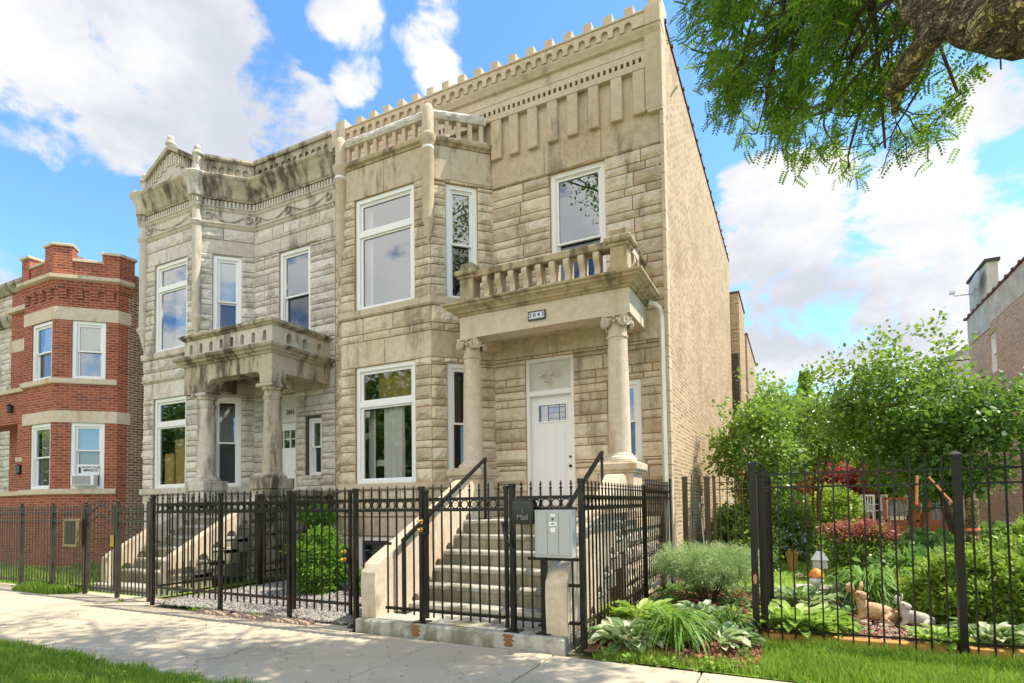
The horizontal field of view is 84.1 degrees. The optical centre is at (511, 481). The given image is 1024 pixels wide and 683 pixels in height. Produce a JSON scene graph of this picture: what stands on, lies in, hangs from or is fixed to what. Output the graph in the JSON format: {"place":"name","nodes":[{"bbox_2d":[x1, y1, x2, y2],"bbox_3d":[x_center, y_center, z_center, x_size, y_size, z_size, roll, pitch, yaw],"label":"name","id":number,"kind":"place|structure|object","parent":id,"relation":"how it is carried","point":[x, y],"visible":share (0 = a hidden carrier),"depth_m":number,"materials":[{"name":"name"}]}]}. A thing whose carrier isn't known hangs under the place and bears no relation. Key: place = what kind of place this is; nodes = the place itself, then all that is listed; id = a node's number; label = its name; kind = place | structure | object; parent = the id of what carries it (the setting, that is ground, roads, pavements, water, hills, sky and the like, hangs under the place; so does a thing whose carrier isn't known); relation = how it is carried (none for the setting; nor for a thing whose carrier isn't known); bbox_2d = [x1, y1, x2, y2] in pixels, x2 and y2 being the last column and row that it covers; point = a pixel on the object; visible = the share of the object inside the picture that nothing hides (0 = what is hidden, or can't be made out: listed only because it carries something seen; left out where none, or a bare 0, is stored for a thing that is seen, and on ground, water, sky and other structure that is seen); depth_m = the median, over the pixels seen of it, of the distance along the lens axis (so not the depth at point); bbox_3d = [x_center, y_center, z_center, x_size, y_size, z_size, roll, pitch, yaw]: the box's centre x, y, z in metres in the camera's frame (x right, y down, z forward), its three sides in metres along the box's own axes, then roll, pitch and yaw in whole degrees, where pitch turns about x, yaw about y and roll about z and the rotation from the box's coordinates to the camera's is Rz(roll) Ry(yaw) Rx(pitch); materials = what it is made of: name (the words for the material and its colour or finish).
{"place":"outdoors","nodes":[
{"label":"outdoors","id":0,"kind":"place"},
{"bbox_2d":[0,563,71,570],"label":"brick house yard","id":1,"kind":"structure","parent":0,"point":[24,566],"depth_m":14.11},
{"bbox_2d":[0,501,89,593],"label":"iron fence","id":2,"kind":"object","parent":1,"relation":"on","point":[53,512],"visible":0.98,"depth_m":10.16,"materials":[{"name":"metal"}]},
{"bbox_2d":[63,519,82,546],"bbox_3d":[-7.362,0.851,9.513,0.420,0.460,0.097,-2,-2,28],"label":"mailbox","id":3,"kind":"object","parent":2,"relation":"attached to","point":[72,532],"visible":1,"depth_m":9.44,"materials":[{"name":"beige metal"}]},
{"bbox_2d":[85,498,115,592],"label":"iron gate","id":4,"kind":"structure","parent":2,"relation":"attached to","point":[89,519],"depth_m":9.27,"materials":[{"name":"black metal"}]},
{"bbox_2d":[11,577,88,594],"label":"grass","id":5,"kind":"structure","parent":0,"point":[40,587],"depth_m":9.59,"materials":[{"name":"plant"}]},
{"bbox_2d":[0,559,126,589],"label":"grass","id":6,"kind":"structure","parent":0,"point":[2,580],"depth_m":11.34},
{"bbox_2d":[0,637,268,682],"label":"parkway lawn","id":7,"kind":"structure","parent":0,"point":[87,670],"depth_m":4.86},
{"bbox_2d":[666,0,1023,192],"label":"street tree","id":8,"kind":"object","parent":7,"relation":"on","point":[993,29],"visible":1,"depth_m":4.76,"materials":[{"name":"green plant"}]},
{"bbox_2d":[0,583,355,631],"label":"front path","id":9,"kind":"structure","parent":0,"point":[108,598],"depth_m":8.62,"materials":[{"name":"concrete"}]},
{"bbox_2d":[114,497,150,601],"bbox_3d":[-5.861,1.029,8.801,0.979,1.570,0.084,-2,-2,28],"label":"iron fence","id":10,"kind":"object","parent":9,"relation":"on","point":[118,590],"visible":0.95,"depth_m":8.83,"materials":[{"name":"metal"}]},
{"bbox_2d":[347,485,431,628],"bbox_3d":[-1.389,0.851,6.360,1.085,1.620,0.140,-2,-2,26],"label":"iron fence","id":11,"kind":"object","parent":9,"relation":"on","point":[356,511],"visible":1,"depth_m":6.33,"materials":[{"name":"metal"}]},
{"bbox_2d":[417,482,514,627],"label":"iron gate","id":12,"kind":"structure","parent":11,"relation":"attached to","point":[423,529],"depth_m":5.90,"materials":[{"name":"black metal"}]},
{"bbox_2d":[154,580,361,625],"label":"gravel","id":13,"kind":"structure","parent":0,"point":[326,615],"depth_m":7.91,"materials":[{"name":"gravel"}]},
{"bbox_2d":[150,489,292,617],"bbox_3d":[-3.989,0.935,7.649,2.808,1.620,0.058,-2,-2,26],"label":"iron fence","id":14,"kind":"object","parent":13,"relation":"on","point":[220,503],"visible":0.99,"depth_m":7.59,"materials":[{"name":"metal"}]},
{"bbox_2d":[292,487,352,614],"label":"iron gate","id":15,"kind":"structure","parent":14,"relation":"attached to","point":[346,558],"depth_m":6.78,"materials":[{"name":"black metal"}]},
{"bbox_2d":[296,503,342,543],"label":"topiary shrub","id":16,"kind":"object","parent":13,"relation":"on","point":[318,518],"visible":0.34,"depth_m":10.41,"materials":[{"name":"green plant"}]},
{"bbox_2d":[0,592,789,682],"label":"sidewalk","id":17,"kind":"structure","parent":0,"point":[91,627],"depth_m":5.45,"materials":[{"name":"concrete"}]},
{"bbox_2d":[65,503,905,682],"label":"ground","id":18,"kind":"structure","parent":0,"point":[576,653],"depth_m":5.76,"materials":[{"name":"soil"}]},
{"bbox_2d":[0,256,138,491],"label":"stone house","id":19,"kind":"structure","parent":18,"relation":"on","point":[9,289],"depth_m":20.48,"materials":[{"name":"stone"}]},
{"bbox_2d":[0,242,143,565],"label":"brick house","id":20,"kind":"structure","parent":18,"relation":"on","point":[65,294],"depth_m":14.66,"materials":[{"name":"brick"}]},
{"bbox_2d":[31,423,50,489],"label":"window","id":21,"kind":"structure","parent":20,"relation":"in","point":[40,466],"depth_m":14.71,"materials":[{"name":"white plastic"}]},
{"bbox_2d":[33,321,51,380],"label":"window","id":22,"kind":"structure","parent":20,"relation":"in","point":[42,362],"depth_m":14.81,"materials":[{"name":"white plastic"}]},
{"bbox_2d":[71,475,97,485],"bbox_3d":[-10.795,-0.040,14.336,0.500,0.280,0.257,0,-2,-17],"label":"air conditioner","id":23,"kind":"object","parent":20,"relation":"attached to","point":[84,480],"visible":1,"depth_m":14.23,"materials":[{"name":"white plastic"}]},
{"bbox_2d":[70,423,104,488],"bbox_3d":[-10.830,-0.662,14.547,0.740,1.680,0.187,0,-2,-17],"label":"window","id":24,"kind":"structure","parent":20,"relation":"in","point":[92,435],"depth_m":14.56,"materials":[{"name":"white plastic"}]},
{"bbox_2d":[72,320,105,378],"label":"window","id":25,"kind":"structure","parent":20,"relation":"in","point":[90,362],"depth_m":14.68,"materials":[{"name":"white plastic"}]},
{"bbox_2d":[0,564,286,597],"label":"yard","id":26,"kind":"structure","parent":18,"relation":"on","point":[234,580],"depth_m":10.59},
{"bbox_2d":[158,494,331,590],"bbox_3d":[-4.449,1.024,9.947,0.080,1.628,3.490,-2,-2,26],"label":"iron fence","id":27,"kind":"object","parent":18,"relation":"on","point":[260,546],"visible":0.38,"depth_m":9.90,"materials":[{"name":"metal"}]},
{"bbox_2d":[92,130,409,597],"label":"greystone house","id":28,"kind":"structure","parent":18,"relation":"on","point":[236,330],"depth_m":13.44,"materials":[{"name":"stone"}]},
{"bbox_2d":[154,396,186,488],"bbox_3d":[-8.169,-0.943,14.149,1.260,2.220,0.705,-2,-2,26],"label":"window","id":29,"kind":"structure","parent":28,"relation":"in","point":[175,462],"depth_m":14.01,"materials":[{"name":"white plastic"}]},
{"bbox_2d":[156,257,187,351],"bbox_3d":[-8.257,-4.318,14.192,1.260,2.230,0.515,-2,-2,26],"label":"window","id":30,"kind":"structure","parent":28,"relation":"in","point":[180,287],"depth_m":14.24,"materials":[{"name":"white plastic"}]},
{"bbox_2d":[213,255,241,328],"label":"window","id":31,"kind":"structure","parent":28,"relation":"in","point":[227,271],"depth_m":13.78,"materials":[{"name":"white plastic"}]},
{"bbox_2d":[216,397,240,486],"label":"window","id":32,"kind":"structure","parent":28,"relation":"in","point":[228,418],"depth_m":13.67,"materials":[{"name":"white plastic"}]},
{"bbox_2d":[282,422,294,489],"bbox_3d":[-5.337,-0.509,13.426,0.810,1.780,0.117,-2,-2,26],"label":"door","id":33,"kind":"structure","parent":28,"relation":"in","point":[288,453],"depth_m":13.41,"materials":[{"name":"white paint"}]},
{"bbox_2d":[280,245,310,328],"bbox_3d":[-5.038,-4.349,13.345,1.000,2.240,0.140,-2,-2,26],"label":"window","id":34,"kind":"structure","parent":28,"relation":"in","point":[295,309],"depth_m":13.43,"materials":[{"name":"white plastic"}]},
{"bbox_2d":[309,418,321,474],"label":"window","id":35,"kind":"structure","parent":28,"relation":"in","point":[315,452],"depth_m":12.97,"materials":[{"name":"white plastic"}]},
{"bbox_2d":[332,0,734,656],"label":"greystone house","id":36,"kind":"structure","parent":18,"relation":"on","point":[532,284],"depth_m":10.44,"materials":[{"name":"stone"}]},
{"bbox_2d":[359,536,393,569],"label":"window","id":37,"kind":"structure","parent":36,"relation":"in","point":[374,548],"depth_m":11.10,"materials":[{"name":"white plastic"}]},
{"bbox_2d":[356,183,414,310],"bbox_3d":[-2.422,-4.518,11.154,1.440,2.260,0.255,-2,-2,26],"label":"window","id":38,"kind":"structure","parent":36,"relation":"in","point":[370,233],"depth_m":11.32,"materials":[{"name":"white plastic"}]},
{"bbox_2d":[357,360,415,483],"bbox_3d":[-2.365,-1.120,11.048,1.440,2.300,0.305,-2,-2,26],"label":"window","id":39,"kind":"structure","parent":36,"relation":"in","point":[397,386],"depth_m":11.07,"materials":[{"name":"white plastic"}]},
{"bbox_2d":[447,363,463,480],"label":"window","id":40,"kind":"structure","parent":36,"relation":"in","point":[455,430],"depth_m":10.62,"materials":[{"name":"white plastic"}]},
{"bbox_2d":[446,184,476,297],"bbox_3d":[-0.990,-4.519,10.864,0.610,2.200,0.334,0,-2,-19],"label":"window","id":41,"kind":"structure","parent":36,"relation":"in","point":[457,255],"depth_m":10.82,"materials":[{"name":"white plastic"}]},
{"bbox_2d":[532,394,572,504],"bbox_3d":[0.748,-0.582,10.399,0.820,2.010,0.129,-2,-2,26],"label":"door","id":42,"kind":"structure","parent":36,"relation":"in","point":[551,440],"depth_m":10.41,"materials":[{"name":"white paint"}]},
{"bbox_2d":[550,160,606,280],"bbox_3d":[1.215,-4.432,10.241,1.040,2.440,0.140,-2,-2,26],"label":"window","id":43,"kind":"structure","parent":36,"relation":"in","point":[599,167],"depth_m":10.28,"materials":[{"name":"white plastic"}]},
{"bbox_2d":[629,379,642,459],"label":"window","id":44,"kind":"structure","parent":36,"relation":"in","point":[636,424],"depth_m":9.64,"materials":[{"name":"white plastic"}]},
{"bbox_2d":[504,478,587,652],"bbox_3d":[0.316,0.791,5.515,0.842,1.628,0.140,-2,-2,26],"label":"iron fence","id":45,"kind":"object","parent":18,"relation":"on","point":[582,587],"visible":0.86,"depth_m":5.48,"materials":[{"name":"metal"}]},
{"bbox_2d":[510,499,538,523],"bbox_3d":[0.121,0.289,5.508,0.250,0.237,0.135,-2,-2,26],"label":"mailbox","id":46,"kind":"object","parent":45,"relation":"attached to","point":[523,511],"visible":0.99,"depth_m":5.46,"materials":[{"name":"black"}]},
{"bbox_2d":[535,509,576,557],"bbox_3d":[0.411,0.489,5.380,0.380,0.450,0.134,-2,-2,26],"label":"mailbox","id":47,"kind":"object","parent":45,"relation":"attached to","point":[555,533],"visible":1,"depth_m":5.32,"materials":[{"name":"grey metal"}]},
{"bbox_2d":[536,513,547,554],"bbox_3d":[0.281,0.490,5.378,0.110,0.400,0.014,-2,-2,26],"label":"cabinet door","id":48,"kind":"structure","parent":47,"relation":"in","point":[541,518],"depth_m":5.38,"materials":[{"name":"grey metal"}]},
{"bbox_2d":[547,512,558,554],"bbox_3d":[0.383,0.487,5.327,0.110,0.400,0.014,-2,-2,26],"label":"cabinet door","id":49,"kind":"structure","parent":47,"relation":"in","point":[553,537],"depth_m":5.32,"materials":[{"name":"grey metal"}]},
{"bbox_2d":[558,512,569,555],"bbox_3d":[0.485,0.484,5.276,0.110,0.400,0.014,-2,-2,26],"label":"cabinet door","id":50,"kind":"structure","parent":47,"relation":"in","point":[564,517],"depth_m":5.27,"materials":[{"name":"grey metal"}]},
{"bbox_2d":[585,478,672,631],"bbox_3d":[1.624,0.771,7.302,0.064,1.768,4.262,-2,-2,26],"label":"iron fence","id":51,"kind":"object","parent":18,"relation":"on","point":[645,497],"visible":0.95,"depth_m":6.81,"materials":[{"name":"metal"}]},
{"bbox_2d":[583,583,755,668],"bbox_3d":[2.358,1.604,7.017,1.460,0.064,4.750,-2,-2,26],"label":"garden bed","id":52,"kind":"object","parent":18,"relation":"on","point":[591,648],"visible":0.05,"depth_m":5.25,"materials":[{"name":"brown soil"}]},
{"bbox_2d":[587,616,668,655],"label":"hosta","id":53,"kind":"object","parent":52,"relation":"on","point":[610,629],"visible":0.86,"depth_m":5.22,"materials":[{"name":"green plant"}]},
{"bbox_2d":[599,598,682,623],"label":"hosta","id":54,"kind":"object","parent":52,"relation":"on","point":[625,609],"visible":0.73,"depth_m":6.15,"materials":[{"name":"green plant"}]},
{"bbox_2d":[625,603,725,661],"bbox_3d":[1.507,1.386,5.273,0.985,0.484,0.982,-1,-2,10],"label":"daylily","id":55,"kind":"object","parent":52,"relation":"on","point":[676,624],"visible":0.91,"depth_m":5.13,"materials":[{"name":"green plant"}]},
{"bbox_2d":[598,647,758,671],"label":"weeds","id":56,"kind":"object","parent":52,"relation":"on","point":[728,665],"visible":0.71,"depth_m":4.83,"materials":[{"name":"green plant"}]},
{"bbox_2d":[614,581,760,656],"bbox_3d":[2.355,1.506,7.059,1.473,0.175,4.434,-2,-2,26],"label":"ground cover","id":57,"kind":"object","parent":52,"relation":"on","point":[728,600],"visible":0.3,"depth_m":7.56,"materials":[{"name":"green plant"}]},
{"bbox_2d":[671,599,740,623],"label":"hosta","id":58,"kind":"object","parent":52,"relation":"on","point":[706,603],"visible":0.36,"depth_m":6.36,"materials":[{"name":"green plant"}]},
{"bbox_2d":[648,538,781,603],"bbox_3d":[2.627,1.189,7.580,1.800,0.944,1.814,-2,-2,26],"label":"juniper","id":59,"kind":"object","parent":52,"relation":"on","point":[713,565],"visible":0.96,"depth_m":7.26,"materials":[{"name":"green plant"}]},
{"bbox_2d":[685,619,768,650],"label":"hosta","id":60,"kind":"object","parent":52,"relation":"on","point":[731,633],"visible":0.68,"depth_m":5.16,"materials":[{"name":"green plant"}]},
{"bbox_2d":[699,604,765,636],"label":"hosta","id":61,"kind":"object","parent":52,"relation":"on","point":[728,616],"visible":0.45,"depth_m":5.74,"materials":[{"name":"green plant"}]},
{"bbox_2d":[730,291,747,502],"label":"wing","id":62,"kind":"structure","parent":18,"relation":"on","point":[737,312],"depth_m":19.41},
{"bbox_2d":[732,353,741,470],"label":"stair window","id":63,"kind":"structure","parent":62,"relation":"in","point":[735,357],"depth_m":19.30,"materials":[{"name":"brown"}]},
{"bbox_2d":[745,333,755,460],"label":"wing","id":64,"kind":"structure","parent":18,"relation":"on","point":[750,362],"depth_m":22.57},
{"bbox_2d":[755,370,817,419],"bbox_3d":[17.609,-2.395,38.166,7.282,10.062,8.112,0,-2,-27],"label":"background tree","id":65,"kind":"object","parent":18,"relation":"on","point":[799,390],"visible":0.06,"depth_m":37.65,"materials":[{"name":"green plant"}]},
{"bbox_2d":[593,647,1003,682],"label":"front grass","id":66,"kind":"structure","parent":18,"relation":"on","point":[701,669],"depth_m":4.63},
{"bbox_2d":[592,634,1023,682],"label":"grass","id":67,"kind":"structure","parent":18,"relation":"on","point":[827,660],"depth_m":4.65,"materials":[{"name":"plant"}]},
{"bbox_2d":[762,631,957,654],"bbox_3d":[3.220,1.538,5.355,1.570,0.125,0.110,-2,-2,24],"label":"timber edging","id":68,"kind":"object","parent":18,"relation":"on","point":[925,645],"visible":0.24,"depth_m":5.28,"materials":[{"name":"wood"}]},
{"bbox_2d":[906,346,974,522],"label":"frame house","id":69,"kind":"structure","parent":18,"relation":"on","point":[958,360],"depth_m":24.62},
{"bbox_2d":[963,256,1023,529],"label":"brick building","id":70,"kind":"structure","parent":18,"relation":"on","point":[994,318],"depth_m":18.86,"materials":[{"name":"brick"}]},
{"bbox_2d":[969,646,1023,662],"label":"timber edging","id":71,"kind":"object","parent":18,"relation":"on","point":[989,650],"visible":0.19,"depth_m":4.90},
{"bbox_2d":[0,0,1023,402],"label":"sky","id":72,"kind":"structure","parent":0,"point":[93,92],"materials":[{"name":"blue"}]},
{"bbox_2d":[692,531,949,588],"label":"back lawn","id":73,"kind":"structure","parent":0,"point":[776,583],"depth_m":10.17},
{"bbox_2d":[681,473,759,586],"bbox_3d":[3.372,0.782,9.158,1.190,1.840,0.104,-2,-2,26],"label":"iron fence","id":74,"kind":"object","parent":73,"relation":"on","point":[706,482],"visible":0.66,"depth_m":9.22,"materials":[{"name":"brown"}]},
{"bbox_2d":[697,497,787,570],"bbox_3d":[4.459,1.100,11.133,1.704,1.628,1.845,-2,-2,26],"label":"privet hedge","id":75,"kind":"object","parent":73,"relation":"on","point":[731,520],"visible":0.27,"depth_m":10.85,"materials":[{"name":"green plant"}]},
{"bbox_2d":[701,363,817,513],"bbox_3d":[4.864,-0.312,11.418,2.314,4.172,2.534,-2,-2,26],"label":"lilac tree","id":76,"kind":"object","parent":73,"relation":"on","point":[756,420],"visible":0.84,"depth_m":11.05,"materials":[{"name":"green plant"}]},
{"bbox_2d":[772,485,823,560],"bbox_3d":[6.130,1.063,13.149,2.413,1.968,1.928,1,-3,-43],"label":"rose bush","id":77,"kind":"object","parent":73,"relation":"on","point":[799,531],"visible":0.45,"depth_m":12.44,"materials":[{"name":"green plant"}]},
{"bbox_2d":[751,386,866,554],"bbox_3d":[7.179,-0.241,13.816,2.906,4.149,2.697,-2,-2,26],"label":"lilac tree","id":78,"kind":"object","parent":73,"relation":"on","point":[810,407],"visible":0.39,"depth_m":13.45,"materials":[{"name":"green plant"}]},
{"bbox_2d":[799,478,870,543],"bbox_3d":[9.314,0.873,16.560,1.863,2.067,1.892,0,-2,-8],"label":"dwarf evergreen","id":79,"kind":"object","parent":73,"relation":"on","point":[840,496],"visible":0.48,"depth_m":16.20,"materials":[{"name":"green plant"}]},
{"bbox_2d":[794,460,888,511],"bbox_3d":[12.172,0.511,21.374,2.758,3.086,3.186,0,-2,-24],"label":"red maple","id":80,"kind":"object","parent":73,"relation":"on","point":[853,477],"visible":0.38,"depth_m":20.75,"materials":[{"name":"brown plant"}]},
{"bbox_2d":[814,515,913,576],"bbox_3d":[5.882,1.193,9.527,1.382,1.276,1.314,0,-2,-11],"label":"barberry hedge","id":81,"kind":"object","parent":73,"relation":"on","point":[857,537],"visible":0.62,"depth_m":9.35,"materials":[{"name":"red plant"}]},
{"bbox_2d":[816,394,920,520],"bbox_3d":[16.270,-1.038,25.566,5.625,6.393,5.168,-2,-2,26],"label":"background tree","id":82,"kind":"object","parent":73,"relation":"on","point":[889,490],"visible":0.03,"depth_m":24.76,"materials":[{"name":"green plant"}]},
{"bbox_2d":[827,496,967,531],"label":"wooden deck","id":83,"kind":"structure","parent":73,"relation":"on","point":[933,524],"depth_m":18.69,"materials":[{"name":"wood"}]},
{"bbox_2d":[772,566,1023,648],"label":"ground cover","id":84,"kind":"object","parent":73,"relation":"on","point":[847,607],"visible":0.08,"depth_m":5.99,"materials":[{"name":"brown plant"}]},
{"bbox_2d":[851,540,946,576],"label":"shade plant","id":85,"kind":"object","parent":73,"relation":"on","point":[920,551],"visible":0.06,"depth_m":8.47,"materials":[{"name":"green plant"}]},
{"bbox_2d":[795,307,1018,532],"bbox_3d":[8.161,-0.846,11.654,4.169,5.174,3.136,-2,-2,26],"label":"lilac tree","id":86,"kind":"object","parent":73,"relation":"on","point":[863,415],"visible":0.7,"depth_m":11.41,"materials":[{"name":"green plant"}]},
{"bbox_2d":[871,525,953,558],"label":"shade plant","id":87,"kind":"object","parent":73,"relation":"on","point":[919,535],"visible":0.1,"depth_m":9.79,"materials":[{"name":"green plant"}]},
{"bbox_2d":[873,359,1023,534],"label":"tree","id":88,"kind":"object","parent":73,"relation":"on","point":[975,406],"visible":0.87,"depth_m":9.90,"materials":[{"name":"green plant"}]},
{"bbox_2d":[964,517,1023,540],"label":"shade plant","id":89,"kind":"object","parent":73,"relation":"on","point":[996,529],"visible":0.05,"depth_m":9.77,"materials":[{"name":"green plant"}]},
{"bbox_2d":[964,498,980,549],"bbox_3d":[6.837,0.934,8.415,0.260,1.385,0.260,-2,-2,26],"label":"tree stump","id":90,"kind":"object","parent":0,"point":[968,523],"visible":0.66,"depth_m":8.38,"materials":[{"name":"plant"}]},
{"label":"garden soil","id":91,"kind":"structure","parent":0,"visible":0},
{"bbox_2d":[756,469,774,627],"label":"iron gate","id":92,"kind":"structure","parent":91,"relation":"on","point":[769,535],"depth_m":5.73,"materials":[{"name":"metal"}]},
{"bbox_2d":[743,599,851,639],"bbox_3d":[2.939,1.380,5.825,0.984,0.287,1.007,-1,-2,3],"label":"hosta","id":93,"kind":"object","parent":91,"relation":"on","point":[774,613],"visible":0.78,"depth_m":5.62,"materials":[{"name":"green plant"}]},
{"bbox_2d":[591,584,1023,665],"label":"mulch chips","id":94,"kind":"object","parent":91,"relation":"on","point":[718,646],"visible":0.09,"depth_m":5.46,"materials":[{"name":"wood"}]},
{"bbox_2d":[788,607,861,632],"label":"hosta","id":95,"kind":"object","parent":94,"relation":"on","point":[845,627],"visible":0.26,"depth_m":5.59,"materials":[{"name":"green plant"}]},
{"bbox_2d":[813,564,908,612],"bbox_3d":[4.320,1.327,6.992,1.220,0.598,1.228,0,-2,-20],"label":"daylily","id":96,"kind":"object","parent":91,"relation":"on","point":[874,590],"visible":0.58,"depth_m":6.84,"materials":[{"name":"green plant"}]},
{"bbox_2d":[747,450,1023,657],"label":"iron fence","id":97,"kind":"object","parent":91,"relation":"on","point":[955,456],"visible":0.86,"depth_m":5.12,"materials":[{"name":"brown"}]},
{"bbox_2d":[856,564,920,599],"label":"daylily","id":98,"kind":"object","parent":91,"relation":"on","point":[904,571],"visible":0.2,"depth_m":7.32,"materials":[{"name":"green plant"}]},
{"bbox_2d":[778,619,1023,648],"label":"pebbles","id":99,"kind":"object","parent":91,"relation":"on","point":[881,627],"visible":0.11,"depth_m":5.78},
{"bbox_2d":[759,585,845,608],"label":"hosta","id":100,"kind":"object","parent":99,"relation":"on","point":[801,592],"visible":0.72,"depth_m":6.83,"materials":[{"name":"green plant"}]},
{"bbox_2d":[845,581,897,626],"bbox_3d":[3.893,1.311,6.129,0.300,0.439,0.449,1,-3,-44],"label":"fawn statue","id":101,"kind":"object","parent":99,"relation":"on","point":[875,611],"visible":0.84,"depth_m":6.09,"materials":[{"name":"beige stone"}]},
{"bbox_2d":[894,593,935,629],"bbox_3d":[4.181,1.347,5.895,0.341,0.343,0.232,-3,-3,39],"label":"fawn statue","id":102,"kind":"object","parent":91,"relation":"on","point":[907,614],"visible":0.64,"depth_m":5.88,"materials":[{"name":"white stone"}]},
{"bbox_2d":[900,623,976,650],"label":"hosta","id":103,"kind":"object","parent":91,"relation":"on","point":[940,632],"visible":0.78,"depth_m":5.13,"materials":[{"name":"green plant"}]},
{"bbox_2d":[890,526,1023,625],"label":"yew","id":104,"kind":"object","parent":91,"relation":"on","point":[984,588],"visible":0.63,"depth_m":5.94,"materials":[{"name":"green plant"}]},
{"bbox_2d":[940,617,1023,648],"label":"hosta","id":105,"kind":"object","parent":91,"relation":"on","point":[1003,629],"visible":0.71,"depth_m":5.09,"materials":[{"name":"green plant"}]},
{"label":"gravel bed","id":106,"kind":"structure","parent":0,"visible":0},
{"bbox_2d":[279,524,347,595],"bbox_3d":[-3.115,1.264,9.041,1.196,1.210,1.081,-2,-2,26],"label":"shrub","id":107,"kind":"object","parent":106,"relation":"on","point":[318,562],"visible":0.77,"depth_m":8.81,"materials":[{"name":"plant"}]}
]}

